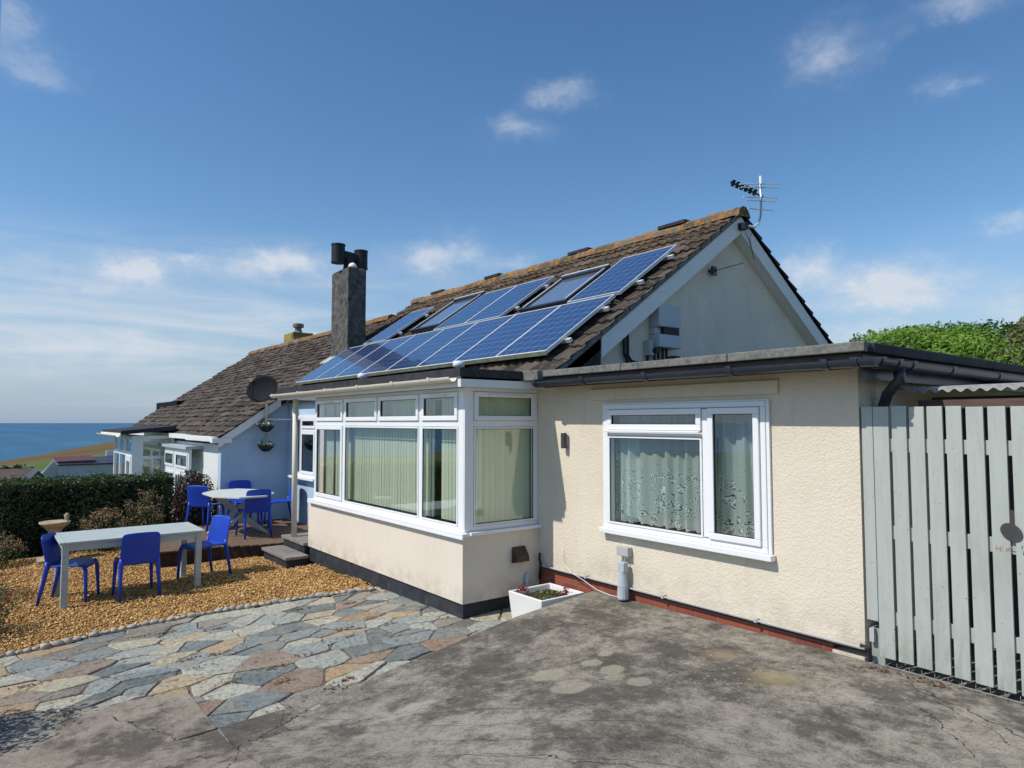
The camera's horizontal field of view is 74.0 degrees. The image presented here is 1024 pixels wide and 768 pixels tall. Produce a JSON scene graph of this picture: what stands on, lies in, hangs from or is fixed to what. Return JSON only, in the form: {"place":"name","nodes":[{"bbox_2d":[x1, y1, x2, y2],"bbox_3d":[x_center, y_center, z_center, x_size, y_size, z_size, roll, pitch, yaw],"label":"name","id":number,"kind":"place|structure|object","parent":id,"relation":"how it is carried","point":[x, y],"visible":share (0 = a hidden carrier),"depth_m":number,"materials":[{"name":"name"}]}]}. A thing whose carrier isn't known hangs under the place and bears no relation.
{"place":"outdoors","nodes":[
{"label":"outdoors","id":0,"kind":"place"},
{"bbox_2d":[0,423,134,460],"bbox_3d":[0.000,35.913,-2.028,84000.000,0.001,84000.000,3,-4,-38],"label":"sea","id":1,"kind":"structure","parent":0,"point":[20,440],"depth_m":1622.48,"materials":[{"name":"liquid"}]},
{"bbox_2d":[0,692,216,767],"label":"concrete path","id":2,"kind":"structure","parent":0,"point":[124,727],"depth_m":4.49,"materials":[{"name":"grey concrete"}]},
{"bbox_2d":[0,441,282,544],"bbox_3d":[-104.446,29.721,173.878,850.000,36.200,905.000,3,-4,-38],"label":"ground","id":3,"kind":"structure","parent":0,"point":[40,463],"depth_m":464.80,"materials":[{"name":"green plant"}]},
{"bbox_2d":[0,464,33,468],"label":"field hedge","id":4,"kind":"object","parent":3,"relation":"on","point":[17,466],"visible":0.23,"depth_m":353.67,"materials":[{"name":"green plant"}]},
{"bbox_2d":[0,467,48,483],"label":"distant house","id":5,"kind":"structure","parent":3,"relation":"on","point":[25,472],"depth_m":40.52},
{"bbox_2d":[41,450,113,479],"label":"distant house","id":6,"kind":"structure","parent":3,"relation":"on","point":[73,465],"depth_m":50.98,"materials":[{"name":"white paint"}]},
{"bbox_2d":[0,469,176,561],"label":"hedge","id":7,"kind":"object","parent":3,"relation":"on","point":[27,505],"visible":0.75,"depth_m":11.86,"materials":[{"name":"green plant"}]},
{"bbox_2d":[150,470,216,525],"bbox_3d":[-6.259,2.417,12.951,1.279,1.590,0.892,-1,-3,20],"label":"bronze shrub","id":8,"kind":"object","parent":3,"relation":"on","point":[180,503],"visible":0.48,"depth_m":12.69,"materials":[{"name":"brown plant"}]},
{"bbox_2d":[153,518,307,567],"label":"timber deck","id":9,"kind":"structure","parent":3,"relation":"on","point":[252,544],"depth_m":10.74,"materials":[{"name":"brown wood"}]},
{"bbox_2d":[185,485,224,531],"bbox_3d":[-5.497,2.201,12.186,0.462,0.806,0.546,-1,-3,10],"label":"plastic chair","id":10,"kind":"object","parent":9,"relation":"on","point":[196,497],"visible":0.93,"depth_m":11.98,"materials":[{"name":"blue plastic"}]},
{"bbox_2d":[202,488,273,533],"bbox_3d":[-4.720,2.233,11.711,1.000,0.718,1.560,3,-4,-38],"label":"garden table","id":11,"kind":"object","parent":9,"relation":"on","point":[221,496],"visible":0.79,"depth_m":11.59,"materials":[{"name":"paint"}]},
{"bbox_2d":[227,480,258,526],"bbox_3d":[-5.068,2.236,12.813,0.462,0.806,0.546,3,-4,-38],"label":"plastic chair","id":12,"kind":"object","parent":9,"relation":"on","point":[241,484],"visible":0.45,"depth_m":12.94,"materials":[{"name":"blue plastic"}]},
{"bbox_2d":[235,489,272,539],"bbox_3d":[-4.345,2.160,11.460,0.462,0.806,0.546,3,-4,-38],"label":"plastic chair","id":13,"kind":"object","parent":9,"relation":"on","point":[256,505],"visible":0.99,"depth_m":11.31,"materials":[{"name":"blue plastic"}]},
{"bbox_2d":[263,482,297,527],"bbox_3d":[-4.319,2.231,12.716,0.546,0.806,0.462,2,-4,-30],"label":"plastic chair","id":14,"kind":"object","parent":9,"relation":"on","point":[288,500],"visible":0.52,"depth_m":12.77,"materials":[{"name":"blue plastic"}]},
{"bbox_2d":[96,314,398,522],"bbox_3d":[-6.512,1.110,19.562,9.086,6.330,12.060,3,-4,-38],"label":"bungalow","id":15,"kind":"object","parent":3,"relation":"on","point":[212,430],"visible":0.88,"depth_m":15.37,"materials":[{"name":"white paint"}]},
{"bbox_2d":[113,435,131,476],"bbox_3d":[-9.454,2.375,16.518,0.061,2.260,2.740,3,-4,-38],"label":"porch window","id":16,"kind":"structure","parent":15,"relation":"in","point":[122,446],"depth_m":16.79,"materials":[{"name":"plastic"}]},
{"bbox_2d":[125,455,130,474],"bbox_3d":[-8.922,2.540,15.794,0.050,1.750,0.720,3,-4,-38],"label":"door","id":17,"kind":"structure","parent":15,"relation":"in","point":[127,458],"depth_m":15.86,"materials":[{"name":"plastic"}]},
{"bbox_2d":[136,436,174,522],"bbox_3d":[-8.307,2.330,15.712,0.880,2.260,0.062,3,-4,-38],"label":"porch window","id":18,"kind":"structure","parent":15,"relation":"in","point":[140,457],"depth_m":15.60,"materials":[{"name":"plastic"}]},
{"bbox_2d":[164,447,191,500],"bbox_3d":[-7.300,2.147,14.776,0.068,1.520,2.350,3,-4,-38],"label":"front window","id":19,"kind":"structure","parent":15,"relation":"in","point":[176,460],"depth_m":14.68,"materials":[{"name":"plastic"}]},
{"bbox_2d":[256,417,274,431],"bbox_3d":[-4.794,0.756,13.235,0.353,0.362,0.357,3,-4,-38],"label":"hanging basket","id":20,"kind":"object","parent":15,"relation":"attached to","point":[264,427],"visible":1,"depth_m":13.16,"materials":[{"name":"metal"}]},
{"bbox_2d":[256,433,275,451],"bbox_3d":[-4.790,1.136,13.217,0.349,0.362,0.366,3,-4,-38],"label":"hanging basket","id":21,"kind":"object","parent":15,"relation":"hanging from","point":[266,446],"visible":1,"depth_m":13.16,"materials":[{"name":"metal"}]},
{"bbox_2d":[261,545,308,568],"bbox_3d":[-3.381,2.712,10.088,0.340,0.462,1.060,3,-4,-38],"label":"concrete step","id":22,"kind":"object","parent":3,"relation":"on","point":[285,556],"visible":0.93,"depth_m":9.85,"materials":[{"name":"grey concrete"}]},
{"bbox_2d":[281,532,309,562],"bbox_3d":[-3.148,2.616,10.506,0.525,0.500,0.936,3,-4,-38],"label":"concrete step","id":23,"kind":"object","parent":3,"relation":"on","point":[299,542],"visible":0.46,"depth_m":10.33,"materials":[{"name":"grey concrete"}]},
{"bbox_2d":[270,206,1023,661],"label":"bungalow","id":24,"kind":"object","parent":3,"relation":"on","point":[714,472],"visible":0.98,"depth_m":7.14,"materials":[{"name":"paint"}]},
{"bbox_2d":[246,375,292,424],"bbox_3d":[-4.715,0.312,13.220,0.904,0.968,0.533,3,-4,-38],"label":"satellite dish","id":25,"kind":"object","parent":24,"relation":"attached to","point":[262,388],"visible":0.99,"depth_m":13.19,"materials":[{"name":"grey metal"}]},
{"bbox_2d":[287,415,314,481],"bbox_3d":[-3.946,1.198,12.886,0.160,1.200,1.330,3,-4,-38],"label":"porch window","id":26,"kind":"structure","parent":24,"relation":"in","point":[309,476],"depth_m":12.87,"materials":[{"name":"plastic"}]},
{"bbox_2d":[307,387,470,539],"bbox_3d":[-1.658,0.884,8.477,0.232,1.530,4.097,3,-4,-38],"label":"bay window","id":27,"kind":"structure","parent":24,"relation":"in","point":[412,423],"depth_m":8.15,"materials":[{"name":"plastic"}]},
{"bbox_2d":[467,387,541,535],"bbox_3d":[-0.129,0.802,7.239,0.981,1.505,0.220,3,-4,-38],"label":"side window","id":28,"kind":"structure","parent":24,"relation":"in","point":[501,423],"depth_m":7.32,"materials":[{"name":"plastic"}]},
{"bbox_2d":[511,546,529,562],"bbox_3d":[0.094,1.809,7.216,0.190,0.158,0.098,3,-4,-38],"label":"vent cover","id":29,"kind":"object","parent":24,"relation":"attached to","point":[520,554],"visible":1,"depth_m":7.19,"materials":[{"name":"brown plastic"}]},
{"bbox_2d":[525,573,529,583],"bbox_3d":[0.164,2.081,7.273,0.051,0.105,0.052,3,-4,-38],"label":"overflow cap","id":30,"kind":"object","parent":24,"relation":"attached to","point":[527,578],"visible":1,"depth_m":7.25,"materials":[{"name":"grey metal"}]},
{"bbox_2d":[561,433,567,447],"bbox_3d":[0.547,0.592,7.119,0.076,0.160,0.064,3,-4,-38],"label":"wall light","id":31,"kind":"object","parent":24,"relation":"attached to","point":[564,440],"visible":1,"depth_m":7.09,"materials":[{"name":"grey plastic"}]},
{"bbox_2d":[562,548,616,596],"bbox_3d":[0.763,1.862,6.743,0.044,0.338,0.865,2,-4,-34],"label":"cable","id":32,"kind":"object","parent":24,"relation":"attached to","point":[582,579],"visible":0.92,"depth_m":6.79,"materials":[{"name":"white paint"}]},
{"bbox_2d":[617,545,631,556],"bbox_3d":[1.058,1.577,6.412,0.063,0.085,0.145,3,-4,-38],"label":"junction box","id":33,"kind":"object","parent":24,"relation":"attached to","point":[625,551],"visible":1,"depth_m":6.37,"materials":[{"name":"grey plastic"}]},
{"bbox_2d":[622,304,680,362],"bbox_3d":[1.689,-0.551,8.159,0.938,0.820,0.167,3,-4,-38],"label":"solar inverter","id":34,"kind":"object","parent":24,"relation":"attached to","point":[664,324],"visible":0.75,"depth_m":8.20,"materials":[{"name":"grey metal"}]},
{"bbox_2d":[599,399,775,561],"bbox_3d":[1.510,0.782,6.016,0.267,1.247,1.835,3,-4,-38],"label":"lace window","id":35,"kind":"structure","parent":24,"relation":"in","point":[684,435],"depth_m":5.90,"materials":[{"name":"plastic"}]},
{"bbox_2d":[730,176,780,258],"bbox_3d":[3.425,-2.293,9.364,1.025,1.178,0.280,3,-4,-38],"label":"tv aerial","id":36,"kind":"object","parent":24,"relation":"attached to","point":[742,226],"visible":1,"depth_m":9.29,"materials":[{"name":"metal"}]},
{"bbox_2d":[860,624,891,664],"bbox_3d":[2.509,1.807,4.686,0.214,0.260,0.134,3,-4,-38],"label":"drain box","id":37,"kind":"object","parent":24,"relation":"attached to","point":[874,654],"visible":0.56,"depth_m":4.66,"materials":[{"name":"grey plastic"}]},
{"bbox_2d":[861,406,1023,695],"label":"wooden gate","id":38,"kind":"structure","parent":24,"relation":"attached to","point":[1004,542],"depth_m":4.32,"materials":[{"name":"grey paint"}]},
{"bbox_2d":[849,318,1023,365],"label":"bush","id":39,"kind":"object","parent":3,"relation":"on","point":[959,340],"visible":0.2,"depth_m":14.90,"materials":[{"name":"green plant"}]},
{"bbox_2d":[897,382,1023,636],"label":"lean to shed","id":40,"kind":"object","parent":3,"relation":"on","point":[1007,401],"visible":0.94,"depth_m":5.04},
{"bbox_2d":[972,316,1023,365],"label":"bush","id":41,"kind":"object","parent":3,"relation":"on","point":[1010,332],"visible":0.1,"depth_m":14.16,"materials":[{"name":"green plant"}]},
{"bbox_2d":[73,730,265,767],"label":"driveway","id":42,"kind":"structure","parent":0,"point":[215,749],"depth_m":4.09,"materials":[{"name":"concrete"}]},
{"bbox_2d":[0,546,372,655],"bbox_3d":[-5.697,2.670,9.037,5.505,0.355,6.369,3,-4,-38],"label":"gravel","id":43,"kind":"structure","parent":0,"point":[25,589],"depth_m":8.43,"materials":[{"name":"gravel"}]},
{"bbox_2d":[0,573,17,628],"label":"flowering shrub","id":44,"kind":"object","parent":43,"relation":"on","point":[7,600],"visible":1,"depth_m":7.12,"materials":[{"name":"green plant"}]},
{"bbox_2d":[0,531,29,567],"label":"garden plant","id":45,"kind":"object","parent":43,"relation":"on","point":[3,550],"visible":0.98,"depth_m":10.65,"materials":[{"name":"green plant"}]},
{"bbox_2d":[36,513,70,564],"bbox_3d":[-7.360,2.496,10.937,0.440,0.810,0.440,3,-4,-38],"label":"birdbath","id":46,"kind":"object","parent":43,"relation":"on","point":[54,526],"visible":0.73,"depth_m":10.86,"materials":[{"name":"stone"}]},
{"bbox_2d":[35,532,99,605],"bbox_3d":[-5.376,2.219,8.264,0.546,0.806,0.462,1,-3,-14],"label":"plastic chair","id":47,"kind":"object","parent":43,"relation":"on","point":[51,551],"visible":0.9,"depth_m":8.22,"materials":[{"name":"blue plastic"}]},
{"bbox_2d":[72,505,131,554],"bbox_3d":[-6.982,2.516,11.700,0.980,0.884,0.844,-3,-5,45],"label":"garden plant","id":48,"kind":"object","parent":43,"relation":"on","point":[96,522],"visible":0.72,"depth_m":11.69,"materials":[{"name":"green plant"}]},
{"bbox_2d":[54,522,204,609],"bbox_3d":[-4.856,2.282,8.626,1.570,0.814,0.916,3,-4,-38],"label":"garden table","id":49,"kind":"object","parent":43,"relation":"on","point":[183,532],"visible":0.81,"depth_m":8.50,"materials":[{"name":"paint"}]},
{"bbox_2d":[112,532,160,602],"bbox_3d":[-4.595,2.193,8.334,0.462,0.806,0.546,3,-4,-38],"label":"plastic chair","id":50,"kind":"object","parent":43,"relation":"on","point":[140,548],"visible":1,"depth_m":8.18,"materials":[{"name":"blue plastic"}]},
{"bbox_2d":[121,487,165,525],"bbox_3d":[-6.539,2.384,12.095,0.708,1.132,0.867,3,-4,-38],"label":"garden plant","id":51,"kind":"object","parent":43,"relation":"on","point":[141,519],"visible":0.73,"depth_m":12.07,"materials":[{"name":"green plant"}]},
{"bbox_2d":[176,515,231,578],"bbox_3d":[-4.174,2.223,9.260,0.462,0.806,0.546,-2,-4,32],"label":"plastic chair","id":52,"kind":"object","parent":43,"relation":"on","point":[218,533],"visible":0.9,"depth_m":9.38,"materials":[{"name":"blue plastic"}]},
{"bbox_2d":[0,589,952,741],"bbox_3d":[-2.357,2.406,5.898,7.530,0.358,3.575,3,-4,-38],"label":"crazy paving","id":53,"kind":"structure","parent":0,"point":[256,690],"depth_m":5.94,"materials":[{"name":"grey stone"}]},
{"bbox_2d":[6,650,14,655],"bbox_3d":[-4.613,2.476,6.256,0.073,0.051,0.069,6,2,41],"label":"pebble","id":54,"kind":"object","parent":53,"relation":"on","point":[10,653],"visible":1,"depth_m":6.24,"materials":[{"name":"grey stone"}]},
{"bbox_2d":[22,647,31,651],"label":"pebble","id":55,"kind":"object","parent":53,"relation":"on","point":[28,649],"visible":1,"depth_m":6.32,"materials":[{"name":"grey stone"}]},
{"bbox_2d":[40,643,50,649],"bbox_3d":[-4.406,2.475,6.421,0.085,0.061,0.093,-2,0,31],"label":"pebble","id":56,"kind":"object","parent":53,"relation":"on","point":[43,646],"visible":1,"depth_m":6.39,"materials":[{"name":"grey stone"}]},
{"bbox_2d":[50,640,63,646],"bbox_3d":[-4.337,2.471,6.478,0.126,0.060,0.064,-2,0,-24],"label":"pebble","id":57,"kind":"object","parent":53,"relation":"on","point":[56,643],"visible":1,"depth_m":6.46,"materials":[{"name":"grey stone"}]},
{"bbox_2d":[63,637,72,644],"bbox_3d":[-4.279,2.473,6.542,0.086,0.064,0.092,6,-3,-26],"label":"pebble","id":58,"kind":"object","parent":53,"relation":"on","point":[68,640],"visible":1,"depth_m":6.52,"materials":[{"name":"grey stone"}]},
{"bbox_2d":[72,636,81,640],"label":"pebble","id":59,"kind":"object","parent":53,"relation":"on","point":[77,638],"visible":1,"depth_m":6.59,"materials":[{"name":"grey stone"}]},
{"bbox_2d":[88,631,98,636],"bbox_3d":[-4.139,2.479,6.733,0.097,0.062,0.070,-11,-2,-36],"label":"pebble","id":60,"kind":"object","parent":53,"relation":"on","point":[93,634],"visible":1,"depth_m":6.71,"materials":[{"name":"grey stone"}]},
{"bbox_2d":[111,627,117,632],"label":"pebble","id":61,"kind":"object","parent":53,"relation":"on","point":[114,630],"visible":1,"depth_m":6.84,"materials":[{"name":"grey stone"}]},
{"bbox_2d":[127,624,136,628],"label":"pebble","id":62,"kind":"object","parent":53,"relation":"on","point":[131,626],"visible":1,"depth_m":6.93,"materials":[{"name":"grey stone"}]},
{"bbox_2d":[141,621,149,625],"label":"pebble","id":63,"kind":"object","parent":53,"relation":"on","point":[145,623],"visible":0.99,"depth_m":7.02,"materials":[{"name":"grey stone"}]},
{"bbox_2d":[149,619,158,624],"bbox_3d":[-3.727,2.480,7.090,0.113,0.053,0.058,3,-3,-38],"label":"pebble","id":64,"kind":"object","parent":53,"relation":"on","point":[155,621],"visible":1,"depth_m":7.07,"materials":[{"name":"grey stone"}]},
{"bbox_2d":[167,616,174,620],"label":"pebble","id":65,"kind":"object","parent":53,"relation":"on","point":[171,618],"visible":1,"depth_m":7.16,"materials":[{"name":"grey stone"}]},
{"bbox_2d":[188,612,196,617],"bbox_3d":[-3.429,2.480,7.296,0.091,0.060,0.083,6,-8,-14],"label":"pebble","id":66,"kind":"object","parent":53,"relation":"on","point":[191,615],"visible":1,"depth_m":7.26,"materials":[{"name":"grey stone"}]},
{"bbox_2d":[214,608,222,612],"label":"pebble","id":67,"kind":"object","parent":53,"relation":"on","point":[217,610],"visible":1,"depth_m":7.43,"materials":[{"name":"grey stone"}]},
{"bbox_2d":[229,606,236,610],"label":"pebble","id":68,"kind":"object","parent":53,"relation":"on","point":[232,608],"visible":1,"depth_m":7.50,"materials":[{"name":"grey stone"}]},
{"bbox_2d":[236,604,244,609],"bbox_3d":[-3.010,2.476,7.551,0.056,0.052,0.109,9,9,43],"label":"pebble","id":69,"kind":"object","parent":53,"relation":"on","point":[239,607],"visible":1,"depth_m":7.53,"materials":[{"name":"grey stone"}]},
{"bbox_2d":[272,598,278,603],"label":"pebble","id":70,"kind":"object","parent":53,"relation":"on","point":[275,600],"visible":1,"depth_m":7.70,"materials":[{"name":"grey stone"}]},
{"bbox_2d":[315,592,324,596],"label":"pebble","id":71,"kind":"object","parent":53,"relation":"on","point":[319,594],"visible":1,"depth_m":7.92,"materials":[{"name":"grey stone"}]},
{"bbox_2d":[348,589,355,593],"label":"pebble","id":72,"kind":"object","parent":53,"relation":"on","point":[350,591],"visible":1,"depth_m":8.03,"materials":[{"name":"grey stone"}]},
{"bbox_2d":[354,587,363,591],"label":"pebble","id":73,"kind":"object","parent":53,"relation":"on","point":[357,589],"visible":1,"depth_m":8.08,"materials":[{"name":"grey stone"}]},
{"bbox_2d":[0,0,1023,422],"label":"sky","id":74,"kind":"structure","parent":0,"point":[179,179],"materials":[{"name":"blue"}]},
{"bbox_2d":[218,591,1023,767],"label":"driveway","id":75,"kind":"structure","parent":0,"point":[594,679],"depth_m":4.10,"materials":[{"name":"concrete"}]},
{"bbox_2d":[508,583,583,617],"bbox_3d":[0.341,2.224,6.784,0.558,0.305,0.518,3,-4,-38],"label":"planter","id":76,"kind":"object","parent":75,"relation":"on","point":[521,604],"visible":0.5,"depth_m":6.71,"materials":[{"name":"plastic"}]},
{"bbox_2d":[516,583,571,599],"bbox_3d":[0.316,2.081,6.776,0.412,0.165,0.445,3,-4,-38],"label":"succulent","id":77,"kind":"object","parent":76,"relation":"in","point":[546,594],"visible":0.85,"depth_m":6.77,"materials":[{"name":"green plant"}]},
{"bbox_2d":[617,556,628,599],"bbox_3d":[1.036,1.808,6.359,0.107,0.396,0.110,3,-4,-38],"label":"capped pipe","id":78,"kind":"object","parent":75,"relation":"on","point":[622,591],"visible":1,"depth_m":6.33,"materials":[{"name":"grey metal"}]},
{"bbox_2d":[871,634,1023,702],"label":"driveway","id":79,"kind":"structure","parent":0,"point":[1018,672],"depth_m":4.47,"materials":[{"name":"concrete"}]},
{"bbox_2d":[880,631,1023,703],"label":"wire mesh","id":80,"kind":"object","parent":79,"relation":"on","point":[954,679],"visible":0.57,"depth_m":4.26,"materials":[{"name":"grey metal"}]}
]}

